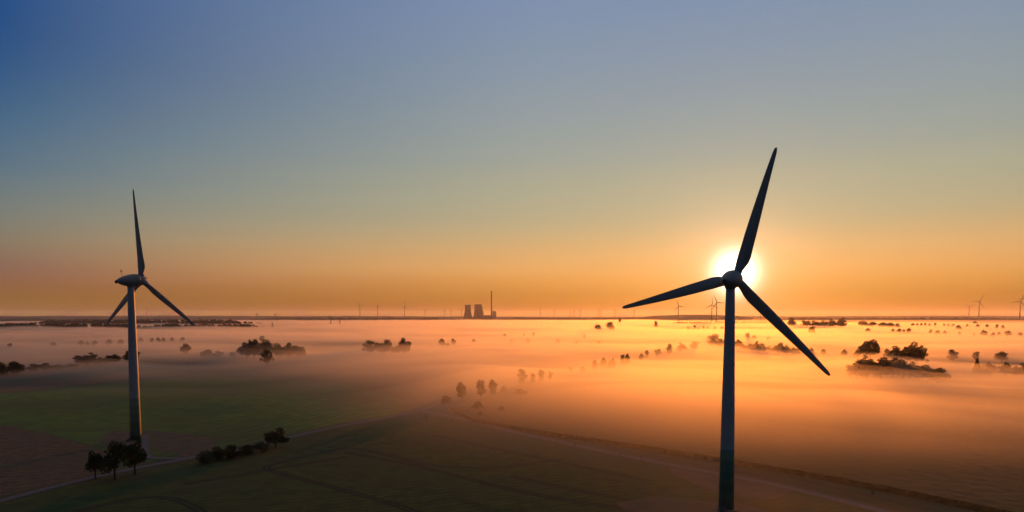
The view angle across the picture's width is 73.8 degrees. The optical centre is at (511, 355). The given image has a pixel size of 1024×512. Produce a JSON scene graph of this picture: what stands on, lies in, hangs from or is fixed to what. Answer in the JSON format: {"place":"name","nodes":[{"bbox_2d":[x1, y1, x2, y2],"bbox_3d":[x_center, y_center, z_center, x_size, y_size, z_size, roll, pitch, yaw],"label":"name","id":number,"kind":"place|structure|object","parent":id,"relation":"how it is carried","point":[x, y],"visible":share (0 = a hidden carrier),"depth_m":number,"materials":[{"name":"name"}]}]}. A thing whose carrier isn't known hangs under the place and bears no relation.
{"place":"outdoors","nodes":[
{"label":"outdoors","id":0,"kind":"place"},
{"bbox_2d":[0,425,103,496],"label":"ploughed field","id":1,"kind":"structure","parent":0,"point":[30,459],"depth_m":260.99,"materials":[{"name":"soil"}]},
{"bbox_2d":[0,318,328,321],"bbox_3d":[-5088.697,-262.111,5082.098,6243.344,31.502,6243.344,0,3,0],"label":"hills","id":2,"kind":"structure","parent":0,"point":[38,319],"depth_m":6838.19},
{"bbox_2d":[140,434,188,458],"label":"path","id":3,"kind":"structure","parent":0,"point":[144,444],"depth_m":279.92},
{"bbox_2d":[0,377,416,462],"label":"green field","id":4,"kind":"structure","parent":0,"point":[226,412],"depth_m":404.09,"materials":[{"name":"plant"}]},
{"bbox_2d":[99,430,218,456],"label":"bare pad","id":5,"kind":"object","parent":4,"relation":"on","point":[186,445],"visible":0.8,"depth_m":298.10,"materials":[{"name":"soil"}]},
{"bbox_2d":[107,189,194,440],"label":"wind turbine","id":6,"kind":"object","parent":5,"relation":"on","point":[133,283],"visible":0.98,"depth_m":299.01,"materials":[{"name":"white paint"}]},
{"bbox_2d":[0,316,573,318],"bbox_3d":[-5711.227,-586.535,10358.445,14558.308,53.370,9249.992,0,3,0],"label":"hills","id":7,"kind":"structure","parent":0,"point":[189,317],"depth_m":10950.17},
{"bbox_2d":[315,397,416,409],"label":"path","id":8,"kind":"structure","parent":0,"point":[379,400],"depth_m":436.18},
{"bbox_2d":[0,414,872,511],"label":"green field","id":9,"kind":"structure","parent":0,"point":[414,487],"depth_m":226.40,"materials":[{"name":"plant"}]},
{"bbox_2d":[97,440,131,479],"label":"broadleaf tree","id":10,"kind":"object","parent":9,"relation":"on","point":[117,451],"visible":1,"depth_m":227.92,"materials":[{"name":"green plant"}]},
{"bbox_2d":[122,439,146,474],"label":"broadleaf tree","id":11,"kind":"object","parent":9,"relation":"on","point":[138,454],"visible":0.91,"depth_m":234.53,"materials":[{"name":"green plant"}]},
{"bbox_2d":[195,449,214,463],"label":"bush","id":12,"kind":"object","parent":9,"relation":"on","point":[205,457],"visible":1,"depth_m":253.67,"materials":[{"name":"green plant"}]},
{"bbox_2d":[208,446,229,460],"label":"bush","id":13,"kind":"object","parent":9,"relation":"on","point":[218,454],"visible":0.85,"depth_m":258.71,"materials":[{"name":"green plant"}]},
{"bbox_2d":[222,444,242,458],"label":"bush","id":14,"kind":"object","parent":9,"relation":"on","point":[233,453],"visible":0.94,"depth_m":262.64,"materials":[{"name":"green plant"}]},
{"bbox_2d":[238,444,254,454],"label":"bush","id":15,"kind":"object","parent":9,"relation":"on","point":[247,449],"visible":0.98,"depth_m":269.43,"materials":[{"name":"green plant"}]},
{"bbox_2d":[253,441,269,451],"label":"bush","id":16,"kind":"object","parent":9,"relation":"on","point":[262,447],"visible":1,"depth_m":274.12,"materials":[{"name":"green plant"}]},
{"bbox_2d":[263,427,289,446],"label":"broadleaf tree","id":17,"kind":"object","parent":9,"relation":"on","point":[273,437],"visible":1,"depth_m":284.17,"materials":[{"name":"green plant"}]},
{"bbox_2d":[74,435,651,511],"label":"tractor tramlines","id":18,"kind":"object","parent":9,"relation":"on","point":[265,469],"visible":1,"depth_m":229.10,"materials":[{"name":"soil"}]},
{"bbox_2d":[615,497,766,511],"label":"turbine yard","id":19,"kind":"structure","parent":9,"relation":"on","point":[659,504],"depth_m":197.69,"materials":[{"name":"gravel"}]},
{"bbox_2d":[622,147,829,511],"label":"wind turbine","id":20,"kind":"object","parent":19,"relation":"on","point":[730,281],"visible":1,"depth_m":190.98,"materials":[{"name":"white paint"}]},
{"bbox_2d":[668,467,790,498],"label":"gravel pad","id":21,"kind":"object","parent":9,"relation":"on","point":[745,489],"visible":0.91,"depth_m":219.66,"materials":[{"name":"gravel"}]},
{"bbox_2d":[419,394,467,410],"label":"track","id":22,"kind":"structure","parent":0,"point":[430,406],"depth_m":416.83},
{"bbox_2d":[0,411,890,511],"bbox_3d":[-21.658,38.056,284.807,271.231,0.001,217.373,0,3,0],"label":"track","id":23,"kind":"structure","parent":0,"point":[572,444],"depth_m":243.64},
{"bbox_2d":[0,316,1023,511],"bbox_3d":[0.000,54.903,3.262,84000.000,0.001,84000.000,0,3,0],"label":"ground","id":24,"kind":"structure","parent":0,"point":[427,369],"depth_m":963.93,"materials":[{"name":"plant"}]},
{"bbox_2d":[25,364,42,370],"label":"bush","id":25,"kind":"object","parent":24,"relation":"on","point":[33,367],"visible":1,"depth_m":671.11,"materials":[{"name":"green plant"}]},
{"bbox_2d":[37,363,53,369],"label":"bush","id":26,"kind":"object","parent":24,"relation":"on","point":[45,366],"visible":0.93,"depth_m":685.53,"materials":[{"name":"green plant"}]},
{"bbox_2d":[0,372,128,392],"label":"stubble strip","id":27,"kind":"object","parent":24,"relation":"on","point":[13,382],"visible":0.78,"depth_m":586.83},
{"bbox_2d":[0,362,11,374],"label":"bush","id":28,"kind":"object","parent":27,"relation":"on","point":[3,369],"visible":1,"depth_m":628.69,"materials":[{"name":"green plant"}]},
{"bbox_2d":[7,361,25,373],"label":"bush","id":29,"kind":"object","parent":27,"relation":"on","point":[15,366],"visible":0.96,"depth_m":638.18,"materials":[{"name":"green plant"}]},
{"bbox_2d":[0,322,146,327],"bbox_3d":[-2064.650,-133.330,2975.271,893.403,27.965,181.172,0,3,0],"label":"woods","id":30,"kind":"object","parent":24,"relation":"on","point":[60,325],"visible":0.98,"depth_m":2928.22,"materials":[{"name":"green plant"}]},
{"bbox_2d":[71,352,100,365],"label":"broadleaf tree","id":31,"kind":"object","parent":24,"relation":"on","point":[86,359],"visible":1,"depth_m":735.93,"materials":[{"name":"green plant"}]},
{"bbox_2d":[96,357,110,364],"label":"broadleaf tree","id":32,"kind":"object","parent":24,"relation":"on","point":[104,360],"visible":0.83,"depth_m":756.11,"materials":[{"name":"green plant"}]},
{"bbox_2d":[105,354,121,363],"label":"broadleaf tree","id":33,"kind":"object","parent":24,"relation":"on","point":[115,358],"visible":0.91,"depth_m":768.35,"materials":[{"name":"green plant"}]},
{"bbox_2d":[30,319,257,324],"bbox_3d":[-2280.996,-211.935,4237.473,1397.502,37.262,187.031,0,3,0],"label":"woods","id":34,"kind":"object","parent":24,"relation":"on","point":[213,321],"visible":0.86,"depth_m":4189.68,"materials":[{"name":"green plant"}]},
{"bbox_2d":[179,343,191,355],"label":"broadleaf tree","id":35,"kind":"object","parent":24,"relation":"on","point":[185,348],"visible":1,"depth_m":924.17,"materials":[{"name":"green plant"}]},
{"bbox_2d":[143,323,262,327],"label":"woods","id":36,"kind":"object","parent":24,"relation":"on","point":[172,325],"visible":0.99,"depth_m":3023.50,"materials":[{"name":"green plant"}]},
{"bbox_2d":[200,349,213,356],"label":"bush","id":37,"kind":"object","parent":24,"relation":"on","point":[208,352],"visible":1,"depth_m":888.63,"materials":[{"name":"green plant"}]},
{"bbox_2d":[212,350,223,357],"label":"bush","id":38,"kind":"object","parent":24,"relation":"on","point":[217,355],"visible":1,"depth_m":892.26,"materials":[{"name":"green plant"}]},
{"bbox_2d":[236,339,249,358],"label":"broadleaf tree","id":39,"kind":"object","parent":24,"relation":"on","point":[242,349],"visible":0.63,"depth_m":856.64,"materials":[{"name":"green plant"}]},
{"bbox_2d":[244,339,261,359],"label":"broadleaf tree","id":40,"kind":"object","parent":24,"relation":"on","point":[253,348],"visible":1,"depth_m":848.59,"materials":[{"name":"green plant"}]},
{"bbox_2d":[260,349,273,366],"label":"broadleaf tree","id":41,"kind":"object","parent":24,"relation":"on","point":[265,356],"visible":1,"depth_m":731.82,"materials":[{"name":"green plant"}]},
{"bbox_2d":[258,336,276,353],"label":"broadleaf tree","id":42,"kind":"object","parent":24,"relation":"on","point":[267,345],"visible":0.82,"depth_m":855.64,"materials":[{"name":"green plant"}]},
{"bbox_2d":[271,343,286,358],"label":"broadleaf tree","id":43,"kind":"object","parent":24,"relation":"on","point":[279,350],"visible":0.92,"depth_m":864.69,"materials":[{"name":"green plant"}]},
{"bbox_2d":[280,342,296,357],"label":"broadleaf tree","id":44,"kind":"object","parent":24,"relation":"on","point":[289,346],"visible":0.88,"depth_m":871.72,"materials":[{"name":"green plant"}]},
{"bbox_2d":[289,345,306,357],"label":"broadleaf tree","id":45,"kind":"object","parent":24,"relation":"on","point":[298,351],"visible":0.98,"depth_m":872.06,"materials":[{"name":"green plant"}]},
{"bbox_2d":[261,317,457,319],"bbox_3d":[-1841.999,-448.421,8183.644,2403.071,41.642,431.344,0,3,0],"label":"woods","id":46,"kind":"object","parent":24,"relation":"on","point":[371,318],"visible":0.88,"depth_m":8098.81,"materials":[{"name":"green plant"}]},
{"bbox_2d":[361,340,375,354],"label":"broadleaf tree","id":47,"kind":"object","parent":24,"relation":"on","point":[368,345],"visible":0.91,"depth_m":942.70,"materials":[{"name":"green plant"}]},
{"bbox_2d":[372,339,393,355],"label":"broadleaf tree","id":48,"kind":"object","parent":24,"relation":"on","point":[385,346],"visible":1,"depth_m":932.71,"materials":[{"name":"green plant"}]},
{"bbox_2d":[396,337,410,355],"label":"broadleaf tree","id":49,"kind":"object","parent":24,"relation":"on","point":[403,347],"visible":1,"depth_m":932.71,"materials":[{"name":"green plant"}]},
{"bbox_2d":[0,411,893,511],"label":"verge","id":50,"kind":"structure","parent":24,"relation":"on","point":[502,430],"depth_m":245.37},
{"bbox_2d":[84,451,104,478],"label":"broadleaf tree","id":51,"kind":"object","parent":50,"relation":"on","point":[93,462],"visible":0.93,"depth_m":229.04,"materials":[{"name":"green plant"}]},
{"bbox_2d":[431,410,918,511],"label":"grass strip","id":52,"kind":"object","parent":50,"relation":"on","point":[833,492],"depth_m":231.68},
{"bbox_2d":[441,395,452,403],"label":"bush","id":53,"kind":"object","parent":24,"relation":"on","point":[447,399],"visible":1,"depth_m":423.28,"materials":[{"name":"green plant"}]},
{"bbox_2d":[456,382,465,400],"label":"tall tree","id":54,"kind":"object","parent":24,"relation":"on","point":[460,390],"visible":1,"depth_m":440.92,"materials":[{"name":"green plant"}]},
{"bbox_2d":[463,305,472,319],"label":"cooling tower","id":55,"kind":"structure","parent":24,"relation":"on","point":[467,314],"depth_m":8668.65,"materials":[{"name":"concrete"}]},
{"bbox_2d":[471,401,483,408],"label":"bush","id":56,"kind":"object","parent":24,"relation":"on","point":[477,406],"visible":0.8,"depth_m":391.22,"materials":[{"name":"green plant"}]},
{"bbox_2d":[473,304,482,319],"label":"cooling tower","id":57,"kind":"structure","parent":24,"relation":"on","point":[478,311],"depth_m":8661.69,"materials":[{"name":"concrete"}]},
{"bbox_2d":[476,379,486,397],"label":"tall tree","id":58,"kind":"object","parent":24,"relation":"on","point":[480,387],"visible":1,"depth_m":451.28,"materials":[{"name":"green plant"}]},
{"bbox_2d":[488,380,497,394],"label":"tall tree","id":59,"kind":"object","parent":24,"relation":"on","point":[492,386],"visible":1,"depth_m":457.48,"materials":[{"name":"green plant"}]},
{"bbox_2d":[513,389,527,394],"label":"bush","id":60,"kind":"object","parent":24,"relation":"on","point":[520,392],"visible":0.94,"depth_m":457.41,"materials":[{"name":"green plant"}]},
{"bbox_2d":[517,369,527,384],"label":"spindly tree","id":61,"kind":"object","parent":24,"relation":"on","point":[521,378],"visible":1,"depth_m":523.94,"materials":[{"name":"green plant"}]},
{"bbox_2d":[538,369,544,380],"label":"spindly tree","id":62,"kind":"object","parent":24,"relation":"on","point":[540,373],"visible":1,"depth_m":548.02,"materials":[{"name":"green plant"}]},
{"bbox_2d":[498,317,667,319],"bbox_3d":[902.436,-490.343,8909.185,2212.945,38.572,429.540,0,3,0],"label":"woods","id":63,"kind":"object","parent":24,"relation":"on","point":[571,318],"visible":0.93,"depth_m":8806.53,"materials":[{"name":"green plant"}]},
{"bbox_2d":[600,358,607,370],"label":"broadleaf tree","id":64,"kind":"object","parent":24,"relation":"on","point":[603,361],"visible":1,"depth_m":671.11,"materials":[{"name":"green plant"}]},
{"bbox_2d":[606,322,614,331],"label":"broadleaf tree","id":65,"kind":"object","parent":24,"relation":"on","point":[610,326],"visible":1,"depth_m":2218.10,"materials":[{"name":"green plant"}]},
{"bbox_2d":[607,358,616,367],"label":"broadleaf tree","id":66,"kind":"object","parent":24,"relation":"on","point":[611,363],"visible":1,"depth_m":685.42,"materials":[{"name":"green plant"}]},
{"bbox_2d":[620,355,625,368],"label":"tall tree","id":67,"kind":"object","parent":24,"relation":"on","point":[623,363],"visible":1,"depth_m":706.64,"materials":[{"name":"green plant"}]},
{"bbox_2d":[666,344,672,355],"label":"tall tree","id":68,"kind":"object","parent":24,"relation":"on","point":[669,349],"visible":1,"depth_m":926.09,"materials":[{"name":"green plant"}]},
{"bbox_2d":[676,342,687,352],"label":"broadleaf tree","id":69,"kind":"object","parent":24,"relation":"on","point":[681,347],"visible":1,"depth_m":1002.79,"materials":[{"name":"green plant"}]},
{"bbox_2d":[428,410,941,511],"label":"grass strip","id":70,"kind":"object","parent":24,"relation":"on","point":[914,506],"depth_m":226.09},
{"bbox_2d":[689,341,699,350],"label":"tall tree","id":71,"kind":"object","parent":24,"relation":"on","point":[694,344],"visible":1,"depth_m":1048.40,"materials":[{"name":"green plant"}]},
{"bbox_2d":[707,338,717,345],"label":"bush","id":72,"kind":"object","parent":24,"relation":"on","point":[713,341],"visible":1,"depth_m":1207.08,"materials":[{"name":"green plant"}]},
{"bbox_2d":[706,334,719,341],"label":"bush","id":73,"kind":"object","parent":24,"relation":"on","point":[715,337],"visible":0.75,"depth_m":1342.93,"materials":[{"name":"green plant"}]},
{"bbox_2d":[667,321,770,323],"bbox_3d":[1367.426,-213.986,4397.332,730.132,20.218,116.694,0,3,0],"label":"woods","id":74,"kind":"object","parent":24,"relation":"on","point":[736,322],"visible":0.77,"depth_m":4373.14,"materials":[{"name":"green plant"}]},
{"bbox_2d":[449,381,1023,511],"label":"maize crop","id":75,"kind":"object","parent":24,"relation":"on","point":[961,447],"visible":0.95,"depth_m":326.69,"materials":[{"name":"plant"}]},
{"bbox_2d":[735,339,744,347],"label":"broadleaf tree","id":76,"kind":"object","parent":24,"relation":"on","point":[739,344],"visible":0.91,"depth_m":1121.34,"materials":[{"name":"green plant"}]},
{"bbox_2d":[740,344,752,351],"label":"broadleaf tree","id":77,"kind":"object","parent":24,"relation":"on","point":[747,347],"visible":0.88,"depth_m":1035.97,"materials":[{"name":"green plant"}]},
{"bbox_2d":[750,341,764,352],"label":"broadleaf tree","id":78,"kind":"object","parent":24,"relation":"on","point":[756,347],"visible":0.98,"depth_m":1003.22,"materials":[{"name":"green plant"}]},
{"bbox_2d":[762,346,773,352],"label":"broadleaf tree","id":79,"kind":"object","parent":24,"relation":"on","point":[767,349],"visible":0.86,"depth_m":992.33,"materials":[{"name":"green plant"}]},
{"bbox_2d":[773,342,783,353],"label":"broadleaf tree","id":80,"kind":"object","parent":24,"relation":"on","point":[778,349],"visible":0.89,"depth_m":962.00,"materials":[{"name":"green plant"}]},
{"bbox_2d":[781,345,789,354],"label":"broadleaf tree","id":81,"kind":"object","parent":24,"relation":"on","point":[785,350],"visible":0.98,"depth_m":944.23,"materials":[{"name":"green plant"}]},
{"bbox_2d":[787,317,796,325],"bbox_3d":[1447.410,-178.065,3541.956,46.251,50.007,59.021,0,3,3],"label":"bush","id":82,"kind":"object","parent":24,"relation":"on","point":[791,322],"visible":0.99,"depth_m":3534.51,"materials":[{"name":"green plant"}]},
{"bbox_2d":[789,348,800,355],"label":"broadleaf tree","id":83,"kind":"object","parent":24,"relation":"on","point":[794,351],"visible":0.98,"depth_m":933.92,"materials":[{"name":"green plant"}]},
{"bbox_2d":[827,319,836,327],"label":"broadleaf tree","id":84,"kind":"object","parent":24,"relation":"on","point":[830,322],"visible":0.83,"depth_m":3079.37,"materials":[{"name":"green plant"}]},
{"bbox_2d":[834,318,846,327],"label":"broadleaf tree","id":85,"kind":"object","parent":24,"relation":"on","point":[841,323],"visible":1,"depth_m":2979.68,"materials":[{"name":"green plant"}]},
{"bbox_2d":[845,363,864,378],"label":"broadleaf tree","id":86,"kind":"object","parent":24,"relation":"on","point":[850,370],"visible":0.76,"depth_m":592.70,"materials":[{"name":"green plant"}]},
{"bbox_2d":[853,349,861,357],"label":"bush","id":87,"kind":"object","parent":24,"relation":"on","point":[857,353],"visible":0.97,"depth_m":875.76,"materials":[{"name":"green plant"}]},
{"bbox_2d":[853,355,880,379],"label":"broadleaf tree","id":88,"kind":"object","parent":24,"relation":"on","point":[867,366],"visible":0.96,"depth_m":581.41,"materials":[{"name":"green plant"}]},
{"bbox_2d":[857,339,879,358],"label":"broadleaf tree","id":89,"kind":"object","parent":24,"relation":"on","point":[865,347],"visible":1,"depth_m":855.92,"materials":[{"name":"green plant"}]},
{"bbox_2d":[871,357,894,379],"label":"broadleaf tree","id":90,"kind":"object","parent":24,"relation":"on","point":[884,365],"visible":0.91,"depth_m":577.18,"materials":[{"name":"green plant"}]},
{"bbox_2d":[885,356,901,378],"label":"broadleaf tree","id":91,"kind":"object","parent":24,"relation":"on","point":[894,361],"visible":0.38,"depth_m":590.14,"materials":[{"name":"green plant"}]},
{"bbox_2d":[886,346,904,360],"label":"broadleaf tree","id":92,"kind":"object","parent":24,"relation":"on","point":[895,352],"visible":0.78,"depth_m":775.59,"materials":[{"name":"green plant"}]},
{"bbox_2d":[782,317,1023,319],"bbox_3d":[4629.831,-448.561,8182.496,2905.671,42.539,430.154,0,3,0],"label":"woods","id":93,"kind":"object","parent":24,"relation":"on","point":[910,318],"visible":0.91,"depth_m":8080.94,"materials":[{"name":"green plant"}]},
{"bbox_2d":[894,359,912,379],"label":"broadleaf tree","id":94,"kind":"object","parent":24,"relation":"on","point":[904,366],"visible":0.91,"depth_m":584.11,"materials":[{"name":"green plant"}]},
{"bbox_2d":[899,345,911,363],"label":"broadleaf tree","id":95,"kind":"object","parent":24,"relation":"on","point":[906,350],"visible":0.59,"depth_m":762.54,"materials":[{"name":"green plant"}]},
{"bbox_2d":[903,361,917,378],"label":"broadleaf tree","id":96,"kind":"object","parent":24,"relation":"on","point":[912,364],"visible":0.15,"depth_m":591.49,"materials":[{"name":"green plant"}]},
{"bbox_2d":[906,341,928,364],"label":"broadleaf tree","id":97,"kind":"object","parent":24,"relation":"on","point":[917,353],"visible":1,"depth_m":748.00,"materials":[{"name":"green plant"}]},
{"bbox_2d":[909,365,931,380],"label":"broadleaf tree","id":98,"kind":"object","parent":24,"relation":"on","point":[920,371],"visible":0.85,"depth_m":569.55,"materials":[{"name":"green plant"}]},
{"bbox_2d":[922,368,951,383],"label":"broadleaf tree","id":99,"kind":"object","parent":24,"relation":"on","point":[939,373],"visible":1,"depth_m":549.12,"materials":[{"name":"green plant"}]},
{"bbox_2d":[946,349,958,360],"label":"spindly tree","id":100,"kind":"object","parent":24,"relation":"on","point":[952,352],"visible":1,"depth_m":801.30,"materials":[{"name":"green plant"}]},
{"bbox_2d":[972,358,982,373],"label":"conifer tree","id":101,"kind":"object","parent":24,"relation":"on","point":[975,369],"visible":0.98,"depth_m":639.37,"materials":[{"name":"green plant"}]},
{"bbox_2d":[979,365,989,374],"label":"broadleaf tree","id":102,"kind":"object","parent":24,"relation":"on","point":[984,371],"visible":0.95,"depth_m":631.01,"materials":[{"name":"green plant"}]},
{"bbox_2d":[985,362,998,374],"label":"broadleaf tree","id":103,"kind":"object","parent":24,"relation":"on","point":[992,368],"visible":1,"depth_m":625.81,"materials":[{"name":"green plant"}]},
{"bbox_2d":[994,351,1008,362],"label":"broadleaf tree","id":104,"kind":"object","parent":24,"relation":"on","point":[1002,355],"visible":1,"depth_m":787.55,"materials":[{"name":"green plant"}]},
{"bbox_2d":[996,362,1010,376],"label":"broadleaf tree","id":105,"kind":"object","parent":24,"relation":"on","point":[1005,368],"visible":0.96,"depth_m":614.65,"materials":[{"name":"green plant"}]},
{"bbox_2d":[1009,366,1018,376],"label":"broadleaf tree","id":106,"kind":"object","parent":24,"relation":"on","point":[1012,371],"visible":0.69,"depth_m":606.55,"materials":[{"name":"green plant"}]},
{"bbox_2d":[1013,362,1023,375],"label":"broadleaf tree","id":107,"kind":"object","parent":24,"relation":"on","point":[1021,370],"visible":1,"depth_m":593.55,"materials":[{"name":"green plant"}]},
{"bbox_2d":[0,0,1023,315],"label":"sky","id":108,"kind":"structure","parent":0,"point":[280,157],"materials":[{"name":"blue"}]},
{"bbox_2d":[640,315,753,319],"bbox_3d":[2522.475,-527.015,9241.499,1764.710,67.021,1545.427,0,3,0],"label":"hills","id":109,"kind":"structure","parent":0,"point":[690,317],"depth_m":8818.85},
{"bbox_2d":[609,316,1023,318],"bbox_3d":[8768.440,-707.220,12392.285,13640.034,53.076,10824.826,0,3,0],"label":"hills","id":110,"kind":"structure","parent":0,"point":[963,317],"depth_m":12715.05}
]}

